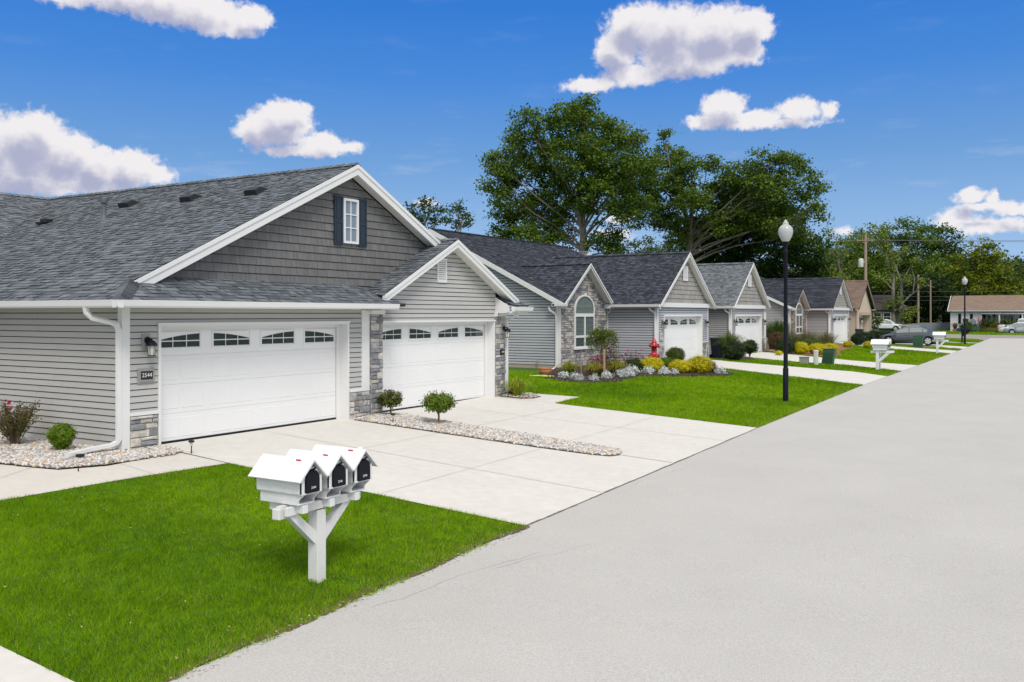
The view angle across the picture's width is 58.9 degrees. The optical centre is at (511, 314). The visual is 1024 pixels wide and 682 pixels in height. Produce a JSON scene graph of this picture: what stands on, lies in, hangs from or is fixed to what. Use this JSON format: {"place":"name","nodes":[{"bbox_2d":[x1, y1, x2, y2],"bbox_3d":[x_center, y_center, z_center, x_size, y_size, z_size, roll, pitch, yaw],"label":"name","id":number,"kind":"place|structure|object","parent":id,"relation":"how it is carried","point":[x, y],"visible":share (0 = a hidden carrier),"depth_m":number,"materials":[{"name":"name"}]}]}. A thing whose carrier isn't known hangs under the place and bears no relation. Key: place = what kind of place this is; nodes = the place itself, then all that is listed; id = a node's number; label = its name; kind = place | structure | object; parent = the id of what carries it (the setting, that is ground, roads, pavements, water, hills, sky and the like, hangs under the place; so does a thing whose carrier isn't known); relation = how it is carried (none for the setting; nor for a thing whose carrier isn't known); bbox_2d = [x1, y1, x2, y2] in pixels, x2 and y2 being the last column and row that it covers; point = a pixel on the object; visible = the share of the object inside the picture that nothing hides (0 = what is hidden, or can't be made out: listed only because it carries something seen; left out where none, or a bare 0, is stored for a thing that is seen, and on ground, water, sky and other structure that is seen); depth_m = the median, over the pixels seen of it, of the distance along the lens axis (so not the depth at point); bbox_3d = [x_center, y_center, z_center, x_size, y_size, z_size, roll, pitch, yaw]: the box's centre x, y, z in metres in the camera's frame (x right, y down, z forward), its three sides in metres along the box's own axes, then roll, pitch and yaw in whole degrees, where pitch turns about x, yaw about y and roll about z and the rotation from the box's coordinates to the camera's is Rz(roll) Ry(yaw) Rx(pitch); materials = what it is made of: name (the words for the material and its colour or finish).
{"place":"outdoors","nodes":[
{"label":"outdoors","id":0,"kind":"place"},
{"bbox_2d":[0,646,73,681],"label":"driveway","id":1,"kind":"structure","parent":0,"point":[14,667],"depth_m":7.55,"materials":[{"name":"concrete"}]},
{"bbox_2d":[0,434,182,468],"bbox_3d":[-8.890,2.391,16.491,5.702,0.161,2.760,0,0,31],"label":"pebbles","id":2,"kind":"object","parent":0,"point":[32,452],"visible":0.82,"depth_m":15.43,"materials":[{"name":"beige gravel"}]},
{"bbox_2d":[0,397,41,443],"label":"rose bush","id":3,"kind":"object","parent":2,"relation":"on","point":[16,426],"visible":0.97,"depth_m":16.43,"materials":[{"name":"green plant"}]},
{"bbox_2d":[43,422,77,449],"bbox_3d":[-7.848,2.143,15.805,0.561,0.563,0.551,0,0,-31],"label":"boxwood","id":4,"kind":"object","parent":2,"relation":"on","point":[61,436],"visible":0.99,"depth_m":15.70,"materials":[{"name":"green plant"}]},
{"bbox_2d":[161,394,755,524],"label":"driveway","id":5,"kind":"structure","parent":0,"point":[522,484],"depth_m":17.57,"materials":[{"name":"concrete"}]},
{"bbox_2d":[354,419,620,455],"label":"planting bed ground","id":6,"kind":"structure","parent":0,"point":[496,440],"depth_m":18.89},
{"bbox_2d":[377,387,404,413],"bbox_3d":[-2.940,2.089,21.708,0.705,0.760,0.691,0,0,-16],"label":"tree form shrub","id":7,"kind":"object","parent":6,"relation":"on","point":[389,399],"visible":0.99,"depth_m":21.53,"materials":[{"name":"green plant"}]},
{"bbox_2d":[418,389,456,422],"bbox_3d":[-1.654,2.131,20.685,0.866,0.846,0.895,0,0,31],"label":"tree form shrub","id":8,"kind":"object","parent":6,"relation":"on","point":[438,403],"visible":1,"depth_m":20.54,"materials":[{"name":"green plant"}]},
{"bbox_2d":[354,412,621,454],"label":"pebbles","id":9,"kind":"object","parent":6,"relation":"on","point":[453,428],"visible":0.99,"depth_m":19.55,"materials":[{"name":"beige gravel"}]},
{"bbox_2d":[0,334,1017,681],"bbox_3d":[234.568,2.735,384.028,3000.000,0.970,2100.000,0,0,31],"label":"ground","id":10,"kind":"structure","parent":0,"point":[198,560],"depth_m":10.34,"materials":[{"name":"plant"}]},
{"bbox_2d":[0,452,224,499],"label":"walkway","id":11,"kind":"structure","parent":10,"relation":"on","point":[19,481],"depth_m":14.17,"materials":[{"name":"concrete"}]},
{"bbox_2d":[0,162,533,457],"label":"house","id":12,"kind":"structure","parent":10,"relation":"on","point":[139,317],"depth_m":19.62,"materials":[{"name":"grey"}]},
{"bbox_2d":[161,327,335,443],"bbox_3d":[-5.340,1.325,18.829,0.076,2.190,5.030,0,0,31],"label":"garage door","id":13,"kind":"structure","parent":12,"relation":"in","point":[215,382],"depth_m":18.54,"materials":[{"name":"white metal"}]},
{"bbox_2d":[343,198,358,243],"bbox_3d":[-3.830,-2.210,21.557,0.050,1.060,0.520,0,0,31],"label":"window","id":14,"kind":"structure","parent":12,"relation":"in","point":[350,206],"depth_m":21.55,"materials":[{"name":"white glass"}]},
{"bbox_2d":[382,324,483,411],"bbox_3d":[-2.085,1.325,24.158,0.076,2.190,5.020,0,0,31],"label":"garage door","id":15,"kind":"structure","parent":12,"relation":"in","point":[418,360],"depth_m":24.07,"materials":[{"name":"white metal"}]},
{"bbox_2d":[248,444,377,582],"bbox_3d":[-2.211,2.394,10.201,0.792,1.732,1.286,0,0,31],"label":"mailbox stand","id":16,"kind":"object","parent":10,"relation":"on","point":[292,484],"visible":1,"depth_m":9.97,"materials":[{"name":"white paint"}]},
{"bbox_2d":[162,525,529,681],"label":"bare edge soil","id":17,"kind":"structure","parent":10,"relation":"on","point":[363,592],"depth_m":9.37,"materials":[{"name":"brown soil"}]},
{"bbox_2d":[402,195,447,227],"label":"tree","id":18,"kind":"object","parent":10,"relation":"on","point":[411,210],"visible":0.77,"depth_m":74.31,"materials":[{"name":"green plant"}]},
{"bbox_2d":[441,198,475,231],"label":"tree","id":19,"kind":"object","parent":10,"relation":"on","point":[459,208],"visible":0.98,"depth_m":72.98,"materials":[{"name":"green plant"}]},
{"bbox_2d":[473,91,666,254],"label":"oak tree","id":20,"kind":"object","parent":10,"relation":"on","point":[602,178],"visible":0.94,"depth_m":78.61,"materials":[{"name":"green plant"}]},
{"bbox_2d":[428,227,715,368],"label":"stone gable house","id":21,"kind":"structure","parent":10,"relation":"on","point":[639,301],"depth_m":40.66,"materials":[{"name":"grey"}]},
{"bbox_2d":[573,295,594,349],"bbox_3d":[3.146,0.325,39.279,0.090,2.350,1.920,0,0,31],"label":"arched window","id":22,"kind":"structure","parent":21,"relation":"in","point":[584,309],"depth_m":39.21,"materials":[{"name":"white glass"}]},
{"bbox_2d":[665,316,696,360],"bbox_3d":[7.895,1.192,43.068,0.076,2.205,4.900,0,0,31],"label":"garage door","id":23,"kind":"structure","parent":21,"relation":"in","point":[680,331],"depth_m":43.56,"materials":[{"name":"white metal"}]},
{"bbox_2d":[616,234,684,253],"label":"tree","id":24,"kind":"object","parent":10,"relation":"on","point":[650,249],"visible":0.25,"depth_m":138.86,"materials":[{"name":"green plant"}]},
{"bbox_2d":[611,126,835,262],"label":"oak tree","id":25,"kind":"object","parent":10,"relation":"on","point":[729,185],"visible":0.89,"depth_m":91.14,"materials":[{"name":"green plant"}]},
{"bbox_2d":[696,262,770,354],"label":"house","id":26,"kind":"structure","parent":10,"relation":"on","point":[739,296],"depth_m":51.43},
{"bbox_2d":[736,316,756,351],"bbox_3d":[13.303,1.192,52.017,0.076,2.205,4.950,0,0,31],"label":"garage door","id":27,"kind":"structure","parent":26,"relation":"in","point":[747,325],"depth_m":52.49,"materials":[{"name":"white metal"}]},
{"bbox_2d":[721,339,747,359],"bbox_3d":[10.925,1.752,44.808,1.361,1.036,1.368,0,0,31],"label":"round shrub","id":28,"kind":"object","parent":10,"relation":"on","point":[731,350],"visible":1,"depth_m":44.47,"materials":[{"name":"green plant"}]},
{"bbox_2d":[671,193,847,278],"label":"dense tree","id":29,"kind":"object","parent":10,"relation":"on","point":[811,258],"visible":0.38,"depth_m":93.14,"materials":[{"name":"green plant"}]},
{"bbox_2d":[778,220,792,401],"bbox_3d":[8.338,-0.066,27.635,0.438,5.645,0.438,0,0,31],"label":"lamp post","id":30,"kind":"object","parent":10,"relation":"on","point":[785,231],"visible":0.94,"depth_m":27.58,"materials":[{"name":"black metal"}]},
{"bbox_2d":[759,276,852,344],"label":"stone gable house","id":31,"kind":"structure","parent":10,"relation":"on","point":[818,305],"depth_m":70.46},
{"bbox_2d":[795,303,801,333],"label":"arched window","id":32,"kind":"structure","parent":31,"relation":"in","point":[798,312],"depth_m":68.42,"materials":[{"name":"white glass"}]},
{"bbox_2d":[834,315,843,342],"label":"garage door","id":33,"kind":"structure","parent":31,"relation":"in","point":[839,320],"depth_m":73.84,"materials":[{"name":"white metal"}]},
{"bbox_2d":[821,348,836,363],"bbox_3d":[15.485,2.056,44.321,0.637,0.770,0.457,0,0,31],"label":"green utility box","id":34,"kind":"object","parent":10,"relation":"on","point":[828,356],"visible":0.91,"depth_m":44.16,"materials":[{"name":"green metal"}]},
{"bbox_2d":[822,262,857,279],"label":"yellow tree","id":35,"kind":"object","parent":10,"relation":"on","point":[846,277],"visible":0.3,"depth_m":105.37,"materials":[{"name":"green plant"}]},
{"bbox_2d":[814,231,875,279],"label":"broad tree","id":36,"kind":"object","parent":10,"relation":"on","point":[843,241],"visible":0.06,"depth_m":152.56,"materials":[{"name":"green plant"}]},
{"bbox_2d":[710,338,983,375],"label":"grass","id":37,"kind":"structure","parent":10,"relation":"on","point":[899,356],"depth_m":50.75,"materials":[{"name":"green plant"}]},
{"bbox_2d":[818,224,876,278],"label":"sparse tree","id":38,"kind":"object","parent":10,"relation":"on","point":[852,245],"visible":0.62,"depth_m":129.25,"materials":[{"name":"green plant"}]},
{"bbox_2d":[844,280,875,339],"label":"stucco house","id":39,"kind":"structure","parent":10,"relation":"on","point":[861,298],"depth_m":80.84,"materials":[{"name":"beige paint"}]},
{"bbox_2d":[819,221,907,294],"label":"broad tree","id":40,"kind":"object","parent":10,"relation":"on","point":[872,258],"visible":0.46,"depth_m":141.00,"materials":[{"name":"green plant"}]},
{"bbox_2d":[857,234,873,279],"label":"utility pole","id":41,"kind":"object","parent":10,"relation":"on","point":[862,262],"visible":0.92,"depth_m":103.99,"materials":[{"name":"wood"}]},
{"bbox_2d":[860,331,876,341],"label":"hedge","id":42,"kind":"object","parent":10,"relation":"on","point":[870,336],"visible":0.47,"depth_m":70.66,"materials":[{"name":"green plant"}]},
{"bbox_2d":[871,311,885,330],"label":"young tree","id":43,"kind":"object","parent":10,"relation":"on","point":[877,322],"visible":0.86,"depth_m":93.78,"materials":[{"name":"green plant"}]},
{"bbox_2d":[871,339,893,369],"bbox_3d":[17.039,1.952,41.708,0.940,1.632,0.891,0,0,31],"label":"mailbox stand","id":44,"kind":"object","parent":10,"relation":"on","point":[879,346],"visible":0.98,"depth_m":41.53,"materials":[{"name":"white wood"}]},
{"bbox_2d":[871,319,901,330],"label":"suv","id":45,"kind":"object","parent":10,"relation":"on","point":[887,324],"visible":0.43,"depth_m":121.16,"materials":[{"name":"white paint"}]},
{"bbox_2d":[871,295,908,324],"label":"dark house","id":46,"kind":"structure","parent":10,"relation":"on","point":[883,313],"depth_m":131.64,"materials":[{"name":"brown"}]},
{"bbox_2d":[756,249,1023,323],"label":"wood","id":47,"kind":"object","parent":10,"relation":"on","point":[947,318],"visible":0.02,"depth_m":179.67,"materials":[{"name":"green plant"}]},
{"bbox_2d":[871,231,936,323],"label":"bare tree","id":48,"kind":"object","parent":10,"relation":"on","point":[906,314],"visible":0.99,"depth_m":129.99,"materials":[{"name":"green plant"}]},
{"bbox_2d":[870,215,949,324],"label":"broad tree","id":49,"kind":"object","parent":10,"relation":"on","point":[905,238],"visible":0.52,"depth_m":151.07,"materials":[{"name":"green plant"}]},
{"bbox_2d":[871,322,949,330],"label":"panel fence","id":50,"kind":"object","parent":10,"relation":"on","point":[942,326],"visible":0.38,"depth_m":123.39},
{"bbox_2d":[913,335,923,347],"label":"green utility box","id":51,"kind":"object","parent":10,"relation":"on","point":[918,341],"visible":0.98,"depth_m":66.11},
{"bbox_2d":[871,270,976,323],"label":"understory tree","id":52,"kind":"object","parent":10,"relation":"on","point":[935,312],"visible":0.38,"depth_m":141.03,"materials":[{"name":"green plant"}]},
{"bbox_2d":[899,219,970,322],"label":"broad tree","id":53,"kind":"object","parent":10,"relation":"on","point":[945,248],"visible":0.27,"depth_m":153.89,"materials":[{"name":"green plant"}]},
{"bbox_2d":[932,332,948,352],"bbox_3d":[27.577,1.924,58.385,0.940,1.632,0.441,0,0,31],"label":"mailbox stand","id":54,"kind":"object","parent":10,"relation":"on","point":[939,335],"visible":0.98,"depth_m":58.35,"materials":[{"name":"white wood"}]},
{"bbox_2d":[892,330,1023,334],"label":"grass","id":55,"kind":"structure","parent":10,"relation":"on","point":[975,333],"depth_m":106.92,"materials":[{"name":"green plant"}]},
{"bbox_2d":[962,276,967,343],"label":"lamp post","id":56,"kind":"object","parent":10,"relation":"on","point":[964,280],"visible":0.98,"depth_m":73.41,"materials":[{"name":"black metal"}]},
{"bbox_2d":[959,320,977,331],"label":"clipped shrub","id":57,"kind":"object","parent":10,"relation":"on","point":[968,325],"visible":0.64,"depth_m":117.61,"materials":[{"name":"green plant"}]},
{"bbox_2d":[935,235,1023,295],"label":"oak tree","id":58,"kind":"object","parent":10,"relation":"on","point":[985,260],"visible":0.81,"depth_m":141.48,"materials":[{"name":"green plant"}]},
{"bbox_2d":[977,317,990,329],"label":"clipped shrub","id":59,"kind":"object","parent":10,"relation":"on","point":[983,326],"visible":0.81,"depth_m":116.67,"materials":[{"name":"green plant"}]},
{"bbox_2d":[947,295,1023,331],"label":"white house","id":60,"kind":"structure","parent":10,"relation":"on","point":[999,307],"depth_m":119.23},
{"bbox_2d":[986,317,999,327],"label":"clipped shrub","id":61,"kind":"object","parent":10,"relation":"on","point":[993,323],"visible":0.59,"depth_m":115.89,"materials":[{"name":"green plant"}]},
{"bbox_2d":[987,259,1023,294],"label":"broad tree","id":62,"kind":"object","parent":10,"relation":"on","point":[1015,270],"visible":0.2,"depth_m":155.67,"materials":[{"name":"green plant"}]},
{"bbox_2d":[1000,316,1016,325],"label":"clipped shrub","id":63,"kind":"object","parent":10,"relation":"on","point":[1007,321],"visible":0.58,"depth_m":115.18,"materials":[{"name":"green plant"}]},
{"bbox_2d":[1003,323,1023,332],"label":"sedan","id":64,"kind":"object","parent":10,"relation":"on","point":[1018,328],"visible":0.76,"depth_m":109.82,"materials":[{"name":"silver metal"}]},
{"bbox_2d":[0,0,1023,270],"label":"sky","id":65,"kind":"structure","parent":0,"point":[913,108],"materials":[{"name":"blue"}]},
{"bbox_2d":[169,338,1023,681],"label":"road","id":66,"kind":"structure","parent":0,"point":[847,536],"depth_m":10.29,"materials":[{"name":"grey asphalt"}]},
{"bbox_2d":[170,527,527,681],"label":"road crumbs","id":67,"kind":"object","parent":66,"relation":"on","point":[205,670],"visible":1,"depth_m":8.89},
{"bbox_2d":[524,427,757,525],"bbox_3d":[-2.824,2.951,7.650,0.052,0.402,34.113,0,0,31],"label":"road edge gap","id":68,"kind":"object","parent":66,"relation":"on","point":[629,481],"visible":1,"depth_m":15.48,"materials":[{"name":"grey asphalt"}]},
{"bbox_2d":[539,364,733,382],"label":"planting bed ground","id":69,"kind":"structure","parent":0,"point":[685,373],"depth_m":33.93,"materials":[{"name":"brown wood"}]},
{"bbox_2d":[538,367,551,374],"bbox_3d":[1.237,2.133,33.871,0.510,0.270,0.510,0,0,31],"label":"terracotta pot","id":70,"kind":"object","parent":69,"relation":"on","point":[544,370],"visible":0.91,"depth_m":33.68,"materials":[{"name":"orange ceramic"}]},
{"bbox_2d":[554,360,579,375],"bbox_3d":[2.095,1.944,33.279,1.178,0.628,1.152,0,0,31],"label":"daylily","id":71,"kind":"object","parent":69,"relation":"on","point":[569,367],"visible":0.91,"depth_m":33.14,"materials":[{"name":"green plant"}]},
{"bbox_2d":[579,361,606,375],"bbox_3d":[2.995,1.967,33.034,1.136,0.580,1.173,0,0,31],"label":"daylily","id":72,"kind":"object","parent":69,"relation":"on","point":[594,367],"visible":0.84,"depth_m":32.91,"materials":[{"name":"green plant"}]},
{"bbox_2d":[583,326,619,360],"bbox_3d":[3.425,1.368,34.818,1.529,1.837,1.442,0,0,31],"label":"weeping tree","id":73,"kind":"object","parent":69,"relation":"on","point":[604,336],"visible":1,"depth_m":34.61,"materials":[{"name":"green plant"}]},
{"bbox_2d":[597,358,616,374],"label":"bronze plant","id":74,"kind":"object","parent":69,"relation":"on","point":[607,368],"visible":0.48,"depth_m":33.65,"materials":[{"name":"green plant"}]},
{"bbox_2d":[606,359,628,374],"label":"daylily","id":75,"kind":"object","parent":69,"relation":"on","point":[616,365],"visible":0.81,"depth_m":33.69,"materials":[{"name":"green plant"}]},
{"bbox_2d":[624,358,643,370],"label":"green plant","id":76,"kind":"object","parent":69,"relation":"on","point":[634,362],"visible":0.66,"depth_m":35.57,"materials":[{"name":"green plant"}]},
{"bbox_2d":[640,357,664,371],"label":"golden shrub","id":77,"kind":"object","parent":69,"relation":"on","point":[655,363],"visible":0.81,"depth_m":35.38,"materials":[{"name":"yellow plant"}]},
{"bbox_2d":[648,338,660,357],"bbox_3d":[5.969,1.595,38.069,0.538,1.270,0.538,0,0,-36],"label":"fire hydrant","id":78,"kind":"object","parent":69,"relation":"on","point":[654,345],"visible":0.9,"depth_m":37.96,"materials":[{"name":"red metal"}]},
{"bbox_2d":[665,346,685,360],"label":"round shrub","id":79,"kind":"object","parent":69,"relation":"on","point":[675,353],"visible":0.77,"depth_m":40.82,"materials":[{"name":"green plant"}]},
{"bbox_2d":[667,359,693,372],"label":"golden shrub","id":80,"kind":"object","parent":69,"relation":"on","point":[683,365],"visible":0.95,"depth_m":35.44,"materials":[{"name":"yellow plant"}]},
{"bbox_2d":[687,355,713,372],"bbox_3d":[7.416,1.929,35.841,1.099,0.778,1.080,0,0,-4],"label":"golden shrub","id":81,"kind":"object","parent":69,"relation":"on","point":[705,364],"visible":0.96,"depth_m":35.57,"materials":[{"name":"yellow plant"}]},
{"bbox_2d":[508,368,861,426],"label":"grass","id":82,"kind":"structure","parent":0,"point":[757,379],"depth_m":28.24,"materials":[{"name":"green plant"}]},
{"bbox_2d":[709,329,750,357],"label":"ornamental grass","id":83,"kind":"object","parent":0,"point":[730,337],"depth_m":46.12,"materials":[{"name":"green plant"}]},
{"bbox_2d":[708,355,755,358],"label":"planting bed ground","id":84,"kind":"structure","parent":0,"point":[740,357],"depth_m":46.70,"materials":[{"name":"brown soil"}]},
{"bbox_2d":[709,338,722,357],"bbox_3d":[10.556,1.725,46.634,0.660,1.050,0.640,0,0,31],"label":"wheelie bin","id":85,"kind":"object","parent":84,"relation":"on","point":[715,350],"visible":0.91,"depth_m":46.41,"materials":[{"name":"black plastic"}]},
{"bbox_2d":[742,339,758,356],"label":"round shrub","id":86,"kind":"object","parent":84,"relation":"on","point":[752,348],"visible":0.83,"depth_m":46.84,"materials":[{"name":"green plant"}]},
{"bbox_2d":[686,360,886,384],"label":"driveway","id":87,"kind":"structure","parent":0,"point":[846,376],"depth_m":38.61,"materials":[{"name":"concrete"}]},
{"bbox_2d":[765,344,852,355],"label":"planting bed ground","id":88,"kind":"structure","parent":0,"point":[841,347],"depth_m":56.91,"materials":[{"name":"brown soil"}]},
{"bbox_2d":[766,330,783,350],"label":"bronze shrub","id":89,"kind":"object","parent":88,"relation":"on","point":[772,339],"visible":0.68,"depth_m":53.37,"materials":[{"name":"brown plant"}]},
{"bbox_2d":[766,319,799,348],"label":"ornamental grass","id":90,"kind":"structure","parent":88,"relation":"on","point":[778,327],"depth_m":58.23,"materials":[{"name":"green plant"}]},
{"bbox_2d":[775,338,796,352],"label":"round shrub","id":91,"kind":"object","parent":88,"relation":"on","point":[791,345],"visible":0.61,"depth_m":52.10,"materials":[{"name":"green plant"}]},
{"bbox_2d":[794,341,809,353],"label":"golden shrub","id":92,"kind":"object","parent":88,"relation":"on","point":[801,348],"visible":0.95,"depth_m":52.11,"materials":[{"name":"yellow plant"}]},
{"bbox_2d":[800,335,826,345],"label":"green shrub","id":93,"kind":"object","parent":88,"relation":"on","point":[809,340],"visible":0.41,"depth_m":56.17,"materials":[{"name":"green plant"}]},
{"bbox_2d":[809,343,826,353],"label":"golden shrub","id":94,"kind":"object","parent":88,"relation":"on","point":[820,347],"visible":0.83,"depth_m":52.35,"materials":[{"name":"yellow plant"}]},
{"bbox_2d":[795,330,822,339],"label":"feather grass","id":95,"kind":"object","parent":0,"point":[806,336],"depth_m":58.60,"materials":[{"name":"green plant"}]},
{"bbox_2d":[811,330,841,343],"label":"feather grass","id":96,"kind":"object","parent":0,"point":[827,338],"depth_m":58.62,"materials":[{"name":"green plant"}]},
{"bbox_2d":[746,352,916,370],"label":"driveway","id":97,"kind":"structure","parent":0,"point":[890,366],"depth_m":46.61,"materials":[{"name":"concrete"}]},
{"bbox_2d":[838,341,955,353],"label":"driveway","id":98,"kind":"structure","parent":0,"point":[930,350],"depth_m":63.38,"materials":[{"name":"concrete"}]},
{"bbox_2d":[850,332,865,344],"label":"clipped shrub","id":99,"kind":"object","parent":98,"relation":"on","point":[857,339],"visible":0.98,"depth_m":67.11,"materials":[{"name":"green plant"}]},
{"bbox_2d":[895,343,965,348],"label":"driveway","id":100,"kind":"structure","parent":0,"point":[962,347],"depth_m":69.81,"materials":[{"name":"concrete"}]},
{"bbox_2d":[869,329,893,338],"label":"hedge","id":101,"kind":"object","parent":100,"relation":"on","point":[879,333],"visible":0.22,"depth_m":75.30,"materials":[{"name":"green plant"}]},
{"bbox_2d":[878,326,943,344],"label":"sedan","id":102,"kind":"object","parent":100,"relation":"on","point":[904,334],"visible":0.77,"depth_m":69.74,"materials":[{"name":"grey paint"}]},
{"bbox_2d":[946,334,1023,339],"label":"cross street","id":103,"kind":"structure","parent":0,"point":[983,337],"depth_m":94.51,"materials":[{"name":"grey asphalt"}]},
{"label":"planting bed ground","id":104,"kind":"structure","parent":0,"visible":0},
{"bbox_2d":[502,377,535,395],"bbox_3d":[0.136,2.079,26.319,1.233,0.610,1.196,0,0,31],"label":"daylily","id":105,"kind":"object","parent":104,"relation":"on","point":[517,386],"visible":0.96,"depth_m":26.21,"materials":[{"name":"green plant"}]},
{"bbox_2d":[500,392,540,397],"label":"pebbles","id":106,"kind":"object","parent":104,"relation":"on","point":[530,394],"visible":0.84,"depth_m":26.37,"materials":[{"name":"beige gravel"}]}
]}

